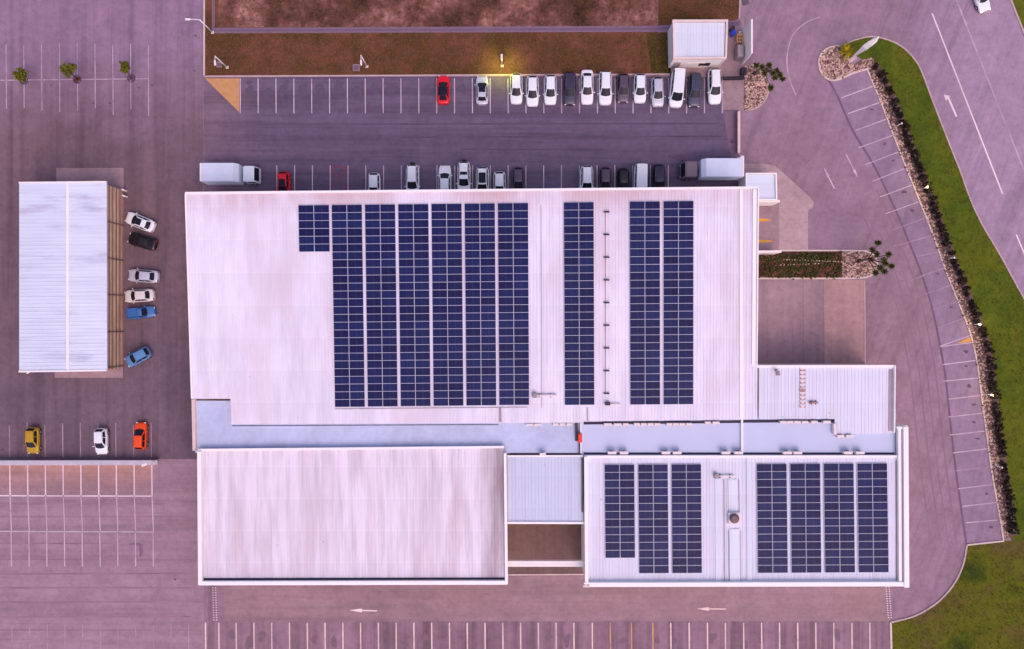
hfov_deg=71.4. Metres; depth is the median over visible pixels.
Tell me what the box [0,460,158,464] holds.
retaining wall
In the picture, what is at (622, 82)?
car
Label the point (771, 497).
solar panel strip
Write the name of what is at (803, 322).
slab joint
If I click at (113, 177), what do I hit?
shed slab
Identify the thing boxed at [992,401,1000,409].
hedge shrub
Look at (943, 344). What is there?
parking lines
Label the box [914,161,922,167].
hedge shrub
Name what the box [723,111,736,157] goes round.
paving strip
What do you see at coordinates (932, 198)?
hedge shrub
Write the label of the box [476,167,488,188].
car
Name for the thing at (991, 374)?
hedge shrub
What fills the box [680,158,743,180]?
box truck
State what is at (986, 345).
hedge shrub
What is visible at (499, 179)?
car
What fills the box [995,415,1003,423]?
hedge shrub
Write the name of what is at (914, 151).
hedge shrub
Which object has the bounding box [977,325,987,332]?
hedge shrub
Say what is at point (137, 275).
car
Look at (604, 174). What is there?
car
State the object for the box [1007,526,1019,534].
hedge shrub
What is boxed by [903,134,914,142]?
hedge shrub
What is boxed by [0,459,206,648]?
parking
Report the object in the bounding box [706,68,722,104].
car
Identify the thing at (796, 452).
air conditioner
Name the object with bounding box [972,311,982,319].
hedge shrub
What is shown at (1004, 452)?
hedge shrub
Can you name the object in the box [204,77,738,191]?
parking
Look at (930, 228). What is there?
kerb
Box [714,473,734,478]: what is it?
roof duct
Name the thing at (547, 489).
link building
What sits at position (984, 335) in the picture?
hedge shrub
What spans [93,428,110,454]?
car
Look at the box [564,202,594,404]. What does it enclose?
solar panel strip
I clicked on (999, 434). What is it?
hedge shrub
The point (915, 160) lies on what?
hedge shrub
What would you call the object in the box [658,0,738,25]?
verge green
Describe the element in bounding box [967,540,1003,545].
kerb
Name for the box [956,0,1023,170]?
road markings
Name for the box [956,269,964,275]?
hedge shrub
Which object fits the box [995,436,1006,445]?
hedge shrub
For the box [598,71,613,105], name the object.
car
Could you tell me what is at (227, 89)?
orange paving
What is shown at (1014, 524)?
hedge shrub
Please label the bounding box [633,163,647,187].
van
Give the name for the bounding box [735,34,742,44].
pallet
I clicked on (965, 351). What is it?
oil stains
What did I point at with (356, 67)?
manhole cover
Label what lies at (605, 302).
pipe run
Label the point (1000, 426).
hedge shrub
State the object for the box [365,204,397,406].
solar panel strip
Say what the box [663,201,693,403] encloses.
solar panel strip
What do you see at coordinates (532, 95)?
car
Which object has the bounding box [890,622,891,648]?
kerb
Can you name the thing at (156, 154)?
yard
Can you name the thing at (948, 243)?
hedge shrub
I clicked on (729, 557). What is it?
workshop hall
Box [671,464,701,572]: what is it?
solar panel strip
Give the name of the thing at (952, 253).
hedge shrub
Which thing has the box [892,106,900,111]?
hedge shrub
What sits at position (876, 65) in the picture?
hedge shrub
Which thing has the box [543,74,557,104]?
car
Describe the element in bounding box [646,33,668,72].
verge green
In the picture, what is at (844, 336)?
concrete apron
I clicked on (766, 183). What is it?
porch
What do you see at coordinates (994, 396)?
hedge shrub
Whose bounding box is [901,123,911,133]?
hedge shrub
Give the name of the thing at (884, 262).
tree aloe
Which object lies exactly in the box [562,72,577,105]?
car
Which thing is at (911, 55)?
kerb
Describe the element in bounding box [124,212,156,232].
car
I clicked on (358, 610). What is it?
road arrow
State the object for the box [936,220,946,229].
hedge shrub
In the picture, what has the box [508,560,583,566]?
courtyard beam
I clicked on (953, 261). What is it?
hedge shrub
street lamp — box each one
[185,18,213,33]
[214,56,228,68]
[360,55,367,67]
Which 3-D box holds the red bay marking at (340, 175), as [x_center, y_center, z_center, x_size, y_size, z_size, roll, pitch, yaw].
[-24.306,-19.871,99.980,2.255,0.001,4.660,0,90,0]
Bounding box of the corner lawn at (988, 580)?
[892,541,1023,648]
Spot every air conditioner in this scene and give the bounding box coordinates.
[720,450,729,453]
[733,450,742,453]
[778,420,786,423]
[782,450,791,453]
[792,450,801,453]
[821,420,830,423]
[835,434,843,437]
[842,450,852,453]
[844,434,852,437]
[854,450,864,453]
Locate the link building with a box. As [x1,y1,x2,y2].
[507,455,583,523]
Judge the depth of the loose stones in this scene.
99.86 m
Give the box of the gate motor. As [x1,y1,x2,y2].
[740,67,746,75]
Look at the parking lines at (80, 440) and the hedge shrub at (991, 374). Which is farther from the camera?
the parking lines at (80, 440)
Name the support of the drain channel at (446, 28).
on the soil field
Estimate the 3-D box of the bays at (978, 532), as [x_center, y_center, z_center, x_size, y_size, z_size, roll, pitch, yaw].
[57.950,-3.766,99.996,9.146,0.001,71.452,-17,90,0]
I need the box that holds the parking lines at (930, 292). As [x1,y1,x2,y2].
[892,218,989,470]
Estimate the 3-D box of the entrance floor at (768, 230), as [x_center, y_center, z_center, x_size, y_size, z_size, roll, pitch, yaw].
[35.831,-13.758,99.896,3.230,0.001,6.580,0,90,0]
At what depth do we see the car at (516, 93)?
98.92 m
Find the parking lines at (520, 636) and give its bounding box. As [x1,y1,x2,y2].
[205,623,870,648]
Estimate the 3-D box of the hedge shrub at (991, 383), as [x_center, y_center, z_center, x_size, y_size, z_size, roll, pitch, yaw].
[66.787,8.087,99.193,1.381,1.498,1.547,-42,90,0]
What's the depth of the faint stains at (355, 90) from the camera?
99.99 m
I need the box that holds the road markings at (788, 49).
[786,16,819,94]
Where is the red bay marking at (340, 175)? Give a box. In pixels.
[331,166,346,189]
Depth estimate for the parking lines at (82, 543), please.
99.98 m
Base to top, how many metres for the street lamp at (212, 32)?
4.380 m
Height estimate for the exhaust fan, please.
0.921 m
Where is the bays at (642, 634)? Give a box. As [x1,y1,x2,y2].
[207,621,889,648]
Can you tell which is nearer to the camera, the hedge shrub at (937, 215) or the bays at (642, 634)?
the hedge shrub at (937, 215)
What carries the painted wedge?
on the bays at (978, 532)
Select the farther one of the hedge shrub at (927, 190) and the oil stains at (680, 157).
the oil stains at (680, 157)
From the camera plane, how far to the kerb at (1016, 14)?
99.88 m
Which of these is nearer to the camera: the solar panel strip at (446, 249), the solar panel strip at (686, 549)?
the solar panel strip at (446, 249)
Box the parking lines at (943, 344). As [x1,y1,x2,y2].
[841,86,996,522]
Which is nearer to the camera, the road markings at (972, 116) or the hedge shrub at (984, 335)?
the hedge shrub at (984, 335)
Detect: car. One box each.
[24,427,41,453]
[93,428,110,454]
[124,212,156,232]
[124,288,155,303]
[125,346,152,366]
[127,232,157,250]
[128,268,159,282]
[132,422,148,449]
[276,171,291,190]
[368,173,380,189]
[404,162,419,189]
[435,75,450,104]
[437,165,451,188]
[456,159,471,188]
[474,76,489,105]
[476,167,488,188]
[493,171,505,188]
[509,73,523,104]
[511,167,525,188]
[525,75,539,106]
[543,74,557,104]
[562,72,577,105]
[579,69,594,104]
[579,165,594,187]
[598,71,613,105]
[598,167,612,187]
[616,73,630,102]
[616,168,630,187]
[633,73,647,103]
[650,77,665,107]
[651,164,666,186]
[686,72,702,107]
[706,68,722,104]
[973,0,989,12]
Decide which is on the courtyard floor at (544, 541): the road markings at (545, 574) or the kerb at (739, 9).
the road markings at (545, 574)
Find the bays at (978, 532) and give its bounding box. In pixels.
[831,70,1001,543]
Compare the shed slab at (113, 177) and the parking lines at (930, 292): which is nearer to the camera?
the shed slab at (113, 177)
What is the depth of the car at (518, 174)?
98.72 m
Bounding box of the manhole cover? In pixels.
[353,64,359,70]
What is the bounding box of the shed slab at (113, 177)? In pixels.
[55,168,123,377]
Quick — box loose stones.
[744,45,1009,538]
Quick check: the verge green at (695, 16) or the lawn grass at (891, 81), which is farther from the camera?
the verge green at (695, 16)
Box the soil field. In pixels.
[218,0,657,26]
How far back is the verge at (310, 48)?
99.99 m
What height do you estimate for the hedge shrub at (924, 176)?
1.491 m
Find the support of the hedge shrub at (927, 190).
on the hedge bed at (967, 299)
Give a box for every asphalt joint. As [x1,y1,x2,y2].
[0,503,196,630]
[256,123,720,150]
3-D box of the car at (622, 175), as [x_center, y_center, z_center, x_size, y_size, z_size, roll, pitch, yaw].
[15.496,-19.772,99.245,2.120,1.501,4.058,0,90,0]
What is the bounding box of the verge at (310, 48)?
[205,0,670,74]
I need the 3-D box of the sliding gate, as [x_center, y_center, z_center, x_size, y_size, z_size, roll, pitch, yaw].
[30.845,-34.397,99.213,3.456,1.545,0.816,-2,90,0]
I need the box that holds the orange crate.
[578,433,581,442]
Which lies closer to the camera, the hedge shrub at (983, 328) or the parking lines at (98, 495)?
the hedge shrub at (983, 328)
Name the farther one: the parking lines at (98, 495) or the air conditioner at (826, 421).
the parking lines at (98, 495)
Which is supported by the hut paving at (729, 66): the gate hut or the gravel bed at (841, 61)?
the gate hut
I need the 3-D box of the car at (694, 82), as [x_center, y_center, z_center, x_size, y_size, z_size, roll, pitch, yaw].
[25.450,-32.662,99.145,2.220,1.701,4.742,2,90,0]
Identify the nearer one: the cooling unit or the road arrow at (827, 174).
the cooling unit
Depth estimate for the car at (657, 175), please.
98.47 m
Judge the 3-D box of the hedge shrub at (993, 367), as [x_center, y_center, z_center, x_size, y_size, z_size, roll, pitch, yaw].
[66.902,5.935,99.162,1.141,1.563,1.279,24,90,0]
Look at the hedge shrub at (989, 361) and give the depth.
99.23 m
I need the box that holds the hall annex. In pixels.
[757,364,895,433]
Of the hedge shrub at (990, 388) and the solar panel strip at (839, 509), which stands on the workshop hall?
the solar panel strip at (839, 509)
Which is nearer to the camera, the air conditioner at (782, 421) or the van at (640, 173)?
the air conditioner at (782, 421)
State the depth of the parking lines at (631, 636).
99.98 m
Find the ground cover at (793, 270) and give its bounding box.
[758,250,842,279]
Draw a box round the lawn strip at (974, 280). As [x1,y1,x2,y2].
[845,37,1023,540]
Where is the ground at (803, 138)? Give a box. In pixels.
[203,0,1011,620]
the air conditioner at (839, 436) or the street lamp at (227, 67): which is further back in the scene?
the street lamp at (227, 67)
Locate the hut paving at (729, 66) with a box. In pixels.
[668,19,743,76]
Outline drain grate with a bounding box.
[742,0,748,4]
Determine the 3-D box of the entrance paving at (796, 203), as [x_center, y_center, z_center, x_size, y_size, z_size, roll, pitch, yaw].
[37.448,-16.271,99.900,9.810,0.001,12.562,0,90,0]
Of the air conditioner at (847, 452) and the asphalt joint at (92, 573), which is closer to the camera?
the air conditioner at (847, 452)
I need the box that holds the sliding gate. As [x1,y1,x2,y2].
[722,76,744,79]
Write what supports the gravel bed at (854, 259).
on the planting bed at (822, 273)
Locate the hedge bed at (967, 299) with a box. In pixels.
[869,62,1016,536]
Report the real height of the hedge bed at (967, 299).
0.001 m
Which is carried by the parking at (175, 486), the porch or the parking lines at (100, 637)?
the parking lines at (100, 637)
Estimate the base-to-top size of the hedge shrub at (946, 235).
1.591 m
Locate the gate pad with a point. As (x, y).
(733, 94)
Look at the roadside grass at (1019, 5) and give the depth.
99.95 m
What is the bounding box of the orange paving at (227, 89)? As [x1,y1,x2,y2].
[205,78,238,111]
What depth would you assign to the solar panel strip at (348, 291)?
91.51 m
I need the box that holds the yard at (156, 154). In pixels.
[0,0,202,458]
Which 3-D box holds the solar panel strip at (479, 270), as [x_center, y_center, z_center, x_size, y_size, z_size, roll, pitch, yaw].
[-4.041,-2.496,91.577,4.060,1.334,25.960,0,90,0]
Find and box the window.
[698,63,710,65]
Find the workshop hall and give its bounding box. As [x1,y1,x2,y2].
[581,423,908,587]
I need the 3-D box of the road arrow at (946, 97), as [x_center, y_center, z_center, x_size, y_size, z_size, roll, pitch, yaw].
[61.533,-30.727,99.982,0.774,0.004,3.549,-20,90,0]
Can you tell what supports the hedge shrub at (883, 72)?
on the hedge bed at (967, 299)
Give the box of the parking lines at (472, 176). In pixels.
[276,165,668,190]
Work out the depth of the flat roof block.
93.10 m
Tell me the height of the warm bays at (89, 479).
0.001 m
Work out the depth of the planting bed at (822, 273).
99.93 m
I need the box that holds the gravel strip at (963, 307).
[868,69,1007,538]
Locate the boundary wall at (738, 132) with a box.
[737,111,739,153]
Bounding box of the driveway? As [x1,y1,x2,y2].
[224,575,895,620]
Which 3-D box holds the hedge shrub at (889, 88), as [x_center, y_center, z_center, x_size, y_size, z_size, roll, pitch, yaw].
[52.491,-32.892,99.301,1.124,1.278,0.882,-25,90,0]
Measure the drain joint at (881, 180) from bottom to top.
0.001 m
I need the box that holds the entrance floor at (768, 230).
[759,203,778,249]
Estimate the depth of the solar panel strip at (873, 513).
92.72 m
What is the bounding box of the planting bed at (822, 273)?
[758,251,847,277]
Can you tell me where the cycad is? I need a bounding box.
[837,41,854,61]
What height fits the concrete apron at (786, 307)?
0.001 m
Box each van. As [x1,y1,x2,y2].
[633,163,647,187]
[668,68,685,107]
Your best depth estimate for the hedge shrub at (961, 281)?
99.33 m
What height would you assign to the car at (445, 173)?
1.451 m
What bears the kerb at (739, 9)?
on the ground at (803, 138)
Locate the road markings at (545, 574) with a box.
[508,574,583,574]
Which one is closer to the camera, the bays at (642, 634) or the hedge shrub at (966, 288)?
the hedge shrub at (966, 288)
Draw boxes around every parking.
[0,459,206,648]
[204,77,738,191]
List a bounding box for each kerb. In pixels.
[203,0,204,75]
[203,73,669,76]
[738,0,740,18]
[745,64,769,110]
[758,250,877,278]
[818,45,867,80]
[844,36,1023,298]
[864,281,865,363]
[867,70,1003,539]
[890,545,967,622]
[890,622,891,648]
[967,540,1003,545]
[1010,0,1023,33]
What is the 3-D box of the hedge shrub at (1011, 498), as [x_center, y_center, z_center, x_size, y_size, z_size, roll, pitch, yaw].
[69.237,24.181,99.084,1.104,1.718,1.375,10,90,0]
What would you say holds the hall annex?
on the ground at (803, 138)
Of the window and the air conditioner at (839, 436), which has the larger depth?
the window
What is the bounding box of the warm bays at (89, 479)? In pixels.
[0,465,150,495]
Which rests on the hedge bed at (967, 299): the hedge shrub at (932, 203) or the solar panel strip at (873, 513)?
the hedge shrub at (932, 203)
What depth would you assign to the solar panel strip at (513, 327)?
91.50 m
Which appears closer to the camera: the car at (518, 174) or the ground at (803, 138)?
the car at (518, 174)
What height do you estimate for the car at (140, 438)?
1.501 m
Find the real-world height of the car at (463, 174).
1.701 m
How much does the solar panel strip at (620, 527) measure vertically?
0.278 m
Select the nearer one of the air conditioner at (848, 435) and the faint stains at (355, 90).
the air conditioner at (848, 435)
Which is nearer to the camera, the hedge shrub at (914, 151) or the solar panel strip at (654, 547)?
the solar panel strip at (654, 547)
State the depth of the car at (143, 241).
99.04 m
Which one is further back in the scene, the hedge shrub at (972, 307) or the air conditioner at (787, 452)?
the hedge shrub at (972, 307)
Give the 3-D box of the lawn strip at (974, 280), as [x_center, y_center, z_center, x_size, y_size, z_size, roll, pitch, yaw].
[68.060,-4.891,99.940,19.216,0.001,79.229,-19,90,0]
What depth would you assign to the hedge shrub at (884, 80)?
99.28 m
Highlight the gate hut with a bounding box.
[668,20,727,67]
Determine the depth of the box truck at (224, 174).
96.63 m
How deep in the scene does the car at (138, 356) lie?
98.93 m
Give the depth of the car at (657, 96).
99.00 m
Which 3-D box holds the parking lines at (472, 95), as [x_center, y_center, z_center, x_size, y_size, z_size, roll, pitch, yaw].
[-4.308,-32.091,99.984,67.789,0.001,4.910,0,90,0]
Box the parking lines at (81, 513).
[10,496,153,530]
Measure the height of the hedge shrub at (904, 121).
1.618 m
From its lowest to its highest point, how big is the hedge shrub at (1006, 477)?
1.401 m
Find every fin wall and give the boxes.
[759,200,779,205]
[759,250,781,254]
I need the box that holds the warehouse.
[185,186,758,423]
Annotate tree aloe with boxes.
[753,61,786,91]
[857,240,894,276]
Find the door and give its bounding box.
[671,62,680,67]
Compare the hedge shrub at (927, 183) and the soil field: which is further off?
the soil field
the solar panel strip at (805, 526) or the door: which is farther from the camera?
the door
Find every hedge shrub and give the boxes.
[873,62,879,69]
[877,69,888,77]
[882,78,889,84]
[884,85,892,90]
[891,97,899,107]
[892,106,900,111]
[895,112,903,118]
[898,119,907,126]
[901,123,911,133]
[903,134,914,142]
[904,142,914,149]
[910,149,918,156]
[912,155,920,163]
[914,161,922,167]
[916,173,928,182]
[917,166,925,173]
[922,181,931,189]
[924,187,933,192]
[928,195,937,202]
[930,201,938,209]
[931,205,938,213]
[935,211,942,219]
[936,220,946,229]
[939,232,949,241]
[942,241,952,247]
[948,250,956,255]
[951,258,957,265]
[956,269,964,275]
[957,275,967,284]
[962,286,971,290]
[968,299,976,306]
[969,304,979,312]
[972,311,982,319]
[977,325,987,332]
[980,331,988,337]
[984,340,992,346]
[984,346,995,353]
[986,355,996,363]
[986,362,996,370]
[987,377,997,386]
[988,371,996,378]
[988,385,999,394]
[989,391,1001,398]
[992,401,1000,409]
[992,423,1004,431]
[993,410,1002,416]
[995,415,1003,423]
[995,429,1005,437]
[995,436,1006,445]
[998,443,1006,449]
[998,449,1007,456]
[999,460,1007,467]
[1001,467,1008,474]
[1001,474,1010,482]
[1002,481,1011,489]
[1003,488,1012,495]
[1005,494,1015,502]
[1005,502,1014,508]
[1006,513,1016,520]
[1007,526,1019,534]
[1008,507,1017,514]
[1008,520,1017,528]
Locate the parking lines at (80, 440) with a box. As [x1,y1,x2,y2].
[9,422,151,456]
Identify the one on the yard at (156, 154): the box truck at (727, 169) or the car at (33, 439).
the car at (33, 439)
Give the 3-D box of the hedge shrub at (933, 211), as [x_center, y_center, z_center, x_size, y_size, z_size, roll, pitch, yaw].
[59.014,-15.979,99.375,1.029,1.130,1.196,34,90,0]
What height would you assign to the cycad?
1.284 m
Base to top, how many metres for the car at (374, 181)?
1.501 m
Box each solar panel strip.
[298,205,329,251]
[331,205,364,406]
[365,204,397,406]
[398,204,430,405]
[431,204,463,405]
[464,203,495,405]
[498,203,528,404]
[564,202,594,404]
[604,464,634,557]
[630,201,659,404]
[638,464,668,572]
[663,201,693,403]
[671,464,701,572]
[757,464,787,572]
[790,463,821,572]
[824,463,854,572]
[857,463,888,572]
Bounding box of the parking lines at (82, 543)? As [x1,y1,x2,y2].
[0,531,153,565]
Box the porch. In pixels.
[738,173,776,200]
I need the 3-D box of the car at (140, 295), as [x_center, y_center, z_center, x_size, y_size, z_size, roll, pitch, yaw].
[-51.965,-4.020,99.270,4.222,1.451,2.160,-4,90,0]
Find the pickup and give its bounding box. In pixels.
[126,305,156,318]
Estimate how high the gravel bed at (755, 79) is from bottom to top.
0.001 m
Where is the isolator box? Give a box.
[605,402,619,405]
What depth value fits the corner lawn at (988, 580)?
99.94 m
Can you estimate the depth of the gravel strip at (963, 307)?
99.93 m
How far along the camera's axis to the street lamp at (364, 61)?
96.65 m
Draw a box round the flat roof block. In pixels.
[191,399,895,456]
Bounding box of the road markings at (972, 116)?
[932,13,1023,252]
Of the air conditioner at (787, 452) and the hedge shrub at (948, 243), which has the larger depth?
the hedge shrub at (948, 243)
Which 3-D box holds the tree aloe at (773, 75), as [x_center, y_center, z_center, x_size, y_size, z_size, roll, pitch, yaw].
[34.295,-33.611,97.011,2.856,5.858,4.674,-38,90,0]
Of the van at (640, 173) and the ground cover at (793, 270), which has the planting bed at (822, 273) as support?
the ground cover at (793, 270)
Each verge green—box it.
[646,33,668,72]
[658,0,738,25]
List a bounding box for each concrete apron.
[758,279,850,363]
[824,280,864,363]
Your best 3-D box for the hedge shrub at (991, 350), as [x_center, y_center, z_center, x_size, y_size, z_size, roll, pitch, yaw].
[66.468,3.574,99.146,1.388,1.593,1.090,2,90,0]
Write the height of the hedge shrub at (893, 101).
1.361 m
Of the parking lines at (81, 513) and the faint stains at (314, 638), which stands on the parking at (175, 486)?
the parking lines at (81, 513)
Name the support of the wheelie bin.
on the hut paving at (729, 66)
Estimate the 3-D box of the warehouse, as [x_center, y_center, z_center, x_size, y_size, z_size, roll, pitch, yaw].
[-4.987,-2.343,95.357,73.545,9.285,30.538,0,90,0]
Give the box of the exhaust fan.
[728,512,739,523]
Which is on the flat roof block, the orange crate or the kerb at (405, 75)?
the orange crate
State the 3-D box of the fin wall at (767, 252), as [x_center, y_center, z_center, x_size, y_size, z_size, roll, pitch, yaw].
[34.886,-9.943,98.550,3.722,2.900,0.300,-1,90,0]
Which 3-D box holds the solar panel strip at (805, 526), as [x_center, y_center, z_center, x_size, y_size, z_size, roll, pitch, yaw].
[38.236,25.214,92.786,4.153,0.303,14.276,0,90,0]
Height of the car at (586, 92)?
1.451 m
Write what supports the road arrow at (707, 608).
on the driveway
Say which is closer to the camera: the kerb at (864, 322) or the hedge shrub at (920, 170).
the hedge shrub at (920, 170)
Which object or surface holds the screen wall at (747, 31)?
on the hut paving at (729, 66)
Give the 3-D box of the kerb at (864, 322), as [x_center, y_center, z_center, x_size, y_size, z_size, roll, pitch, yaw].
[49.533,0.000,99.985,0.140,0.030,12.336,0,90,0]
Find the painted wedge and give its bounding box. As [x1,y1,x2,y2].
[959,338,970,342]
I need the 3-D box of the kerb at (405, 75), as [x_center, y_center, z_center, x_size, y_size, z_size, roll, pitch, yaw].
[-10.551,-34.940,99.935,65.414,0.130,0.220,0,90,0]
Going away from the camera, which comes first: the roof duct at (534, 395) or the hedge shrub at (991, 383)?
the roof duct at (534, 395)
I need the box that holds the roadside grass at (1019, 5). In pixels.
[1012,0,1023,34]
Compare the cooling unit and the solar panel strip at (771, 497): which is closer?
the solar panel strip at (771, 497)
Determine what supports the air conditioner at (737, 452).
on the flat roof block
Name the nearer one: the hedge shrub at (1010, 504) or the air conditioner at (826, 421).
the air conditioner at (826, 421)
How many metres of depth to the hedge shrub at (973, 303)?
98.96 m
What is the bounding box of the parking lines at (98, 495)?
[0,465,152,496]
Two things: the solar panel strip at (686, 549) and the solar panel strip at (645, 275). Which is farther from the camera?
the solar panel strip at (686, 549)
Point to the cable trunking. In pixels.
(576, 431)
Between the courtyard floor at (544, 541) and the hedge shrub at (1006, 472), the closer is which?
the hedge shrub at (1006, 472)
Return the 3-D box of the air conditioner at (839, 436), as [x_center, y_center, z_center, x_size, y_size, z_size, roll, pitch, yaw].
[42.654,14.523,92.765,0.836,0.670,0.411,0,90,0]
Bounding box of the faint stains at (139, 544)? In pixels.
[82,84,142,556]
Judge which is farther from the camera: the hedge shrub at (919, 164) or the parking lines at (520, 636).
the parking lines at (520, 636)
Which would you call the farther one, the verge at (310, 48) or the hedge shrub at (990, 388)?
the verge at (310, 48)
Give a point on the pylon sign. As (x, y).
(868, 44)
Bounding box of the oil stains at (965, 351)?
[870,109,992,528]
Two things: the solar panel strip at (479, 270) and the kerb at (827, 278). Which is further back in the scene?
the kerb at (827, 278)
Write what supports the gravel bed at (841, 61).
on the lawn strip at (974, 280)
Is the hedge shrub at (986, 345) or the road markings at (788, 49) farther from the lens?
the road markings at (788, 49)
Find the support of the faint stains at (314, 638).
on the bays at (642, 634)
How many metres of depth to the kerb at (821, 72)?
99.86 m
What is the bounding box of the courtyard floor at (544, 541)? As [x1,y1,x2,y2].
[507,510,583,573]
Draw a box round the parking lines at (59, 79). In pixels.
[0,43,148,115]
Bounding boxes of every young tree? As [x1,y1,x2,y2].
[12,67,28,82]
[59,62,77,79]
[118,61,131,78]
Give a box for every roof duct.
[532,393,555,397]
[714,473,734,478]
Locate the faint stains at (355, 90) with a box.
[244,79,465,100]
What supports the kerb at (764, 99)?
on the ground at (803, 138)
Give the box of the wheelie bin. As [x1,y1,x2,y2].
[729,30,735,36]
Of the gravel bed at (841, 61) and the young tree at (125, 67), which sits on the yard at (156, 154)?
the young tree at (125, 67)
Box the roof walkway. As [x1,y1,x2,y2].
[800,368,805,407]
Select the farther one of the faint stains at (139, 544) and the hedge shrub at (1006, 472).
the faint stains at (139, 544)
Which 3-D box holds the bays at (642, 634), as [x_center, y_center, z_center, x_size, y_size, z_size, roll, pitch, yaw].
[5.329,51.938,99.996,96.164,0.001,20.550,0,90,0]
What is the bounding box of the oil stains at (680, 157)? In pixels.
[0,35,734,579]
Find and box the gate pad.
[723,80,743,109]
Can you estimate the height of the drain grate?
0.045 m
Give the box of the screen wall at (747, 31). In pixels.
[742,19,752,63]
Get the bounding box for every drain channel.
[212,0,740,32]
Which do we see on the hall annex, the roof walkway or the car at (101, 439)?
the roof walkway
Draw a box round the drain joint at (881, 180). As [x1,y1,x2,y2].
[828,80,966,543]
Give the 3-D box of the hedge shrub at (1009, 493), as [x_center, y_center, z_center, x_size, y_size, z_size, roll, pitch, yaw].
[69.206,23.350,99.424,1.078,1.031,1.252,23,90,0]
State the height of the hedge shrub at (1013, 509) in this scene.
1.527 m
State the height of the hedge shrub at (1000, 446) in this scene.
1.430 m
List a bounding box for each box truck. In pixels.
[200,163,260,184]
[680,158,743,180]
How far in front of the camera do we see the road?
100.00 m
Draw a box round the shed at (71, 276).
[19,181,123,371]
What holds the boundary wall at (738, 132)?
on the parking at (232, 134)
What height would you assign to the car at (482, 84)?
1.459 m
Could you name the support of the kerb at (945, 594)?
on the ground at (803, 138)
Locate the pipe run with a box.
[604,211,608,393]
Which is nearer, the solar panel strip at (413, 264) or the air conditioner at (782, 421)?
the solar panel strip at (413, 264)
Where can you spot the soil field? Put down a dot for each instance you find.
(577, 14)
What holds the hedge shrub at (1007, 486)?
on the hedge bed at (967, 299)
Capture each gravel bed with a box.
[745,65,767,108]
[820,47,873,78]
[842,251,875,277]
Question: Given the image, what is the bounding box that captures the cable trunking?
[575,423,579,454]
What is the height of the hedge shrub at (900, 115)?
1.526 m
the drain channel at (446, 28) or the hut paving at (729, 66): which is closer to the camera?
the drain channel at (446, 28)
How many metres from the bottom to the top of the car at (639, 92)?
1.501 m
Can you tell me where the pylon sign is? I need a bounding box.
[846,36,878,63]
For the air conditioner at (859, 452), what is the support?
on the flat roof block
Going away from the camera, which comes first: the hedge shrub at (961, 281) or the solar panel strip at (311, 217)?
the solar panel strip at (311, 217)
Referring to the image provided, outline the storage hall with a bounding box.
[197,446,507,584]
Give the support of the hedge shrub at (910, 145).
on the hedge bed at (967, 299)
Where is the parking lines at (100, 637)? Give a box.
[12,624,188,648]
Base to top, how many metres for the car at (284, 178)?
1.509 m
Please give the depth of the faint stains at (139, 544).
99.99 m
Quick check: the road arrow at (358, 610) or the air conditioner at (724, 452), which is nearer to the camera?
the air conditioner at (724, 452)
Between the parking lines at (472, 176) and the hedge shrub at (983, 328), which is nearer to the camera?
the hedge shrub at (983, 328)
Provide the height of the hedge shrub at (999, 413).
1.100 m
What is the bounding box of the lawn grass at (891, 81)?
[854,37,1023,648]
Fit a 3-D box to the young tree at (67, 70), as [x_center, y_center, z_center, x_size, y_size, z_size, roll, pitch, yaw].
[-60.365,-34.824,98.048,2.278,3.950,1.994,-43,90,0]
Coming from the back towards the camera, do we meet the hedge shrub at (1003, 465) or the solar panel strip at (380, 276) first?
the hedge shrub at (1003, 465)
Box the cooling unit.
[734,44,743,60]
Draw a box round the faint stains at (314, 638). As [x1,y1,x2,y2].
[228,627,839,648]
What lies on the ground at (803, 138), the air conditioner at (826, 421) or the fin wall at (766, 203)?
the fin wall at (766, 203)
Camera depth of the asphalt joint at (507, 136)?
99.99 m
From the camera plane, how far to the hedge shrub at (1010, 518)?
99.21 m
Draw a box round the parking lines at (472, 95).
[240,78,722,112]
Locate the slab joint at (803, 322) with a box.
[803,280,823,363]
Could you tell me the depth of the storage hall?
92.67 m
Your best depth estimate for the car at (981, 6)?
99.25 m
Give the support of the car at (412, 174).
on the parking at (232, 134)
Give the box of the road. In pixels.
[885,0,1023,295]
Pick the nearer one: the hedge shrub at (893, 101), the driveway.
the hedge shrub at (893, 101)
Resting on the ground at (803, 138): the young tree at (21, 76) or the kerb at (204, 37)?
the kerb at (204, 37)
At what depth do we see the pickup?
99.09 m
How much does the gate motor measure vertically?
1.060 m
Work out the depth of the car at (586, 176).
98.39 m
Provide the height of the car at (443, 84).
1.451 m
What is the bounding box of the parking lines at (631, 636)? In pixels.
[610,623,653,648]
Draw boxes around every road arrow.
[351,609,376,611]
[699,607,725,610]
[824,168,834,188]
[944,95,956,116]
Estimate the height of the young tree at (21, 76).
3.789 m
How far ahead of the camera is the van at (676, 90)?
98.25 m
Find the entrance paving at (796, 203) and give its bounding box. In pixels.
[744,164,813,250]

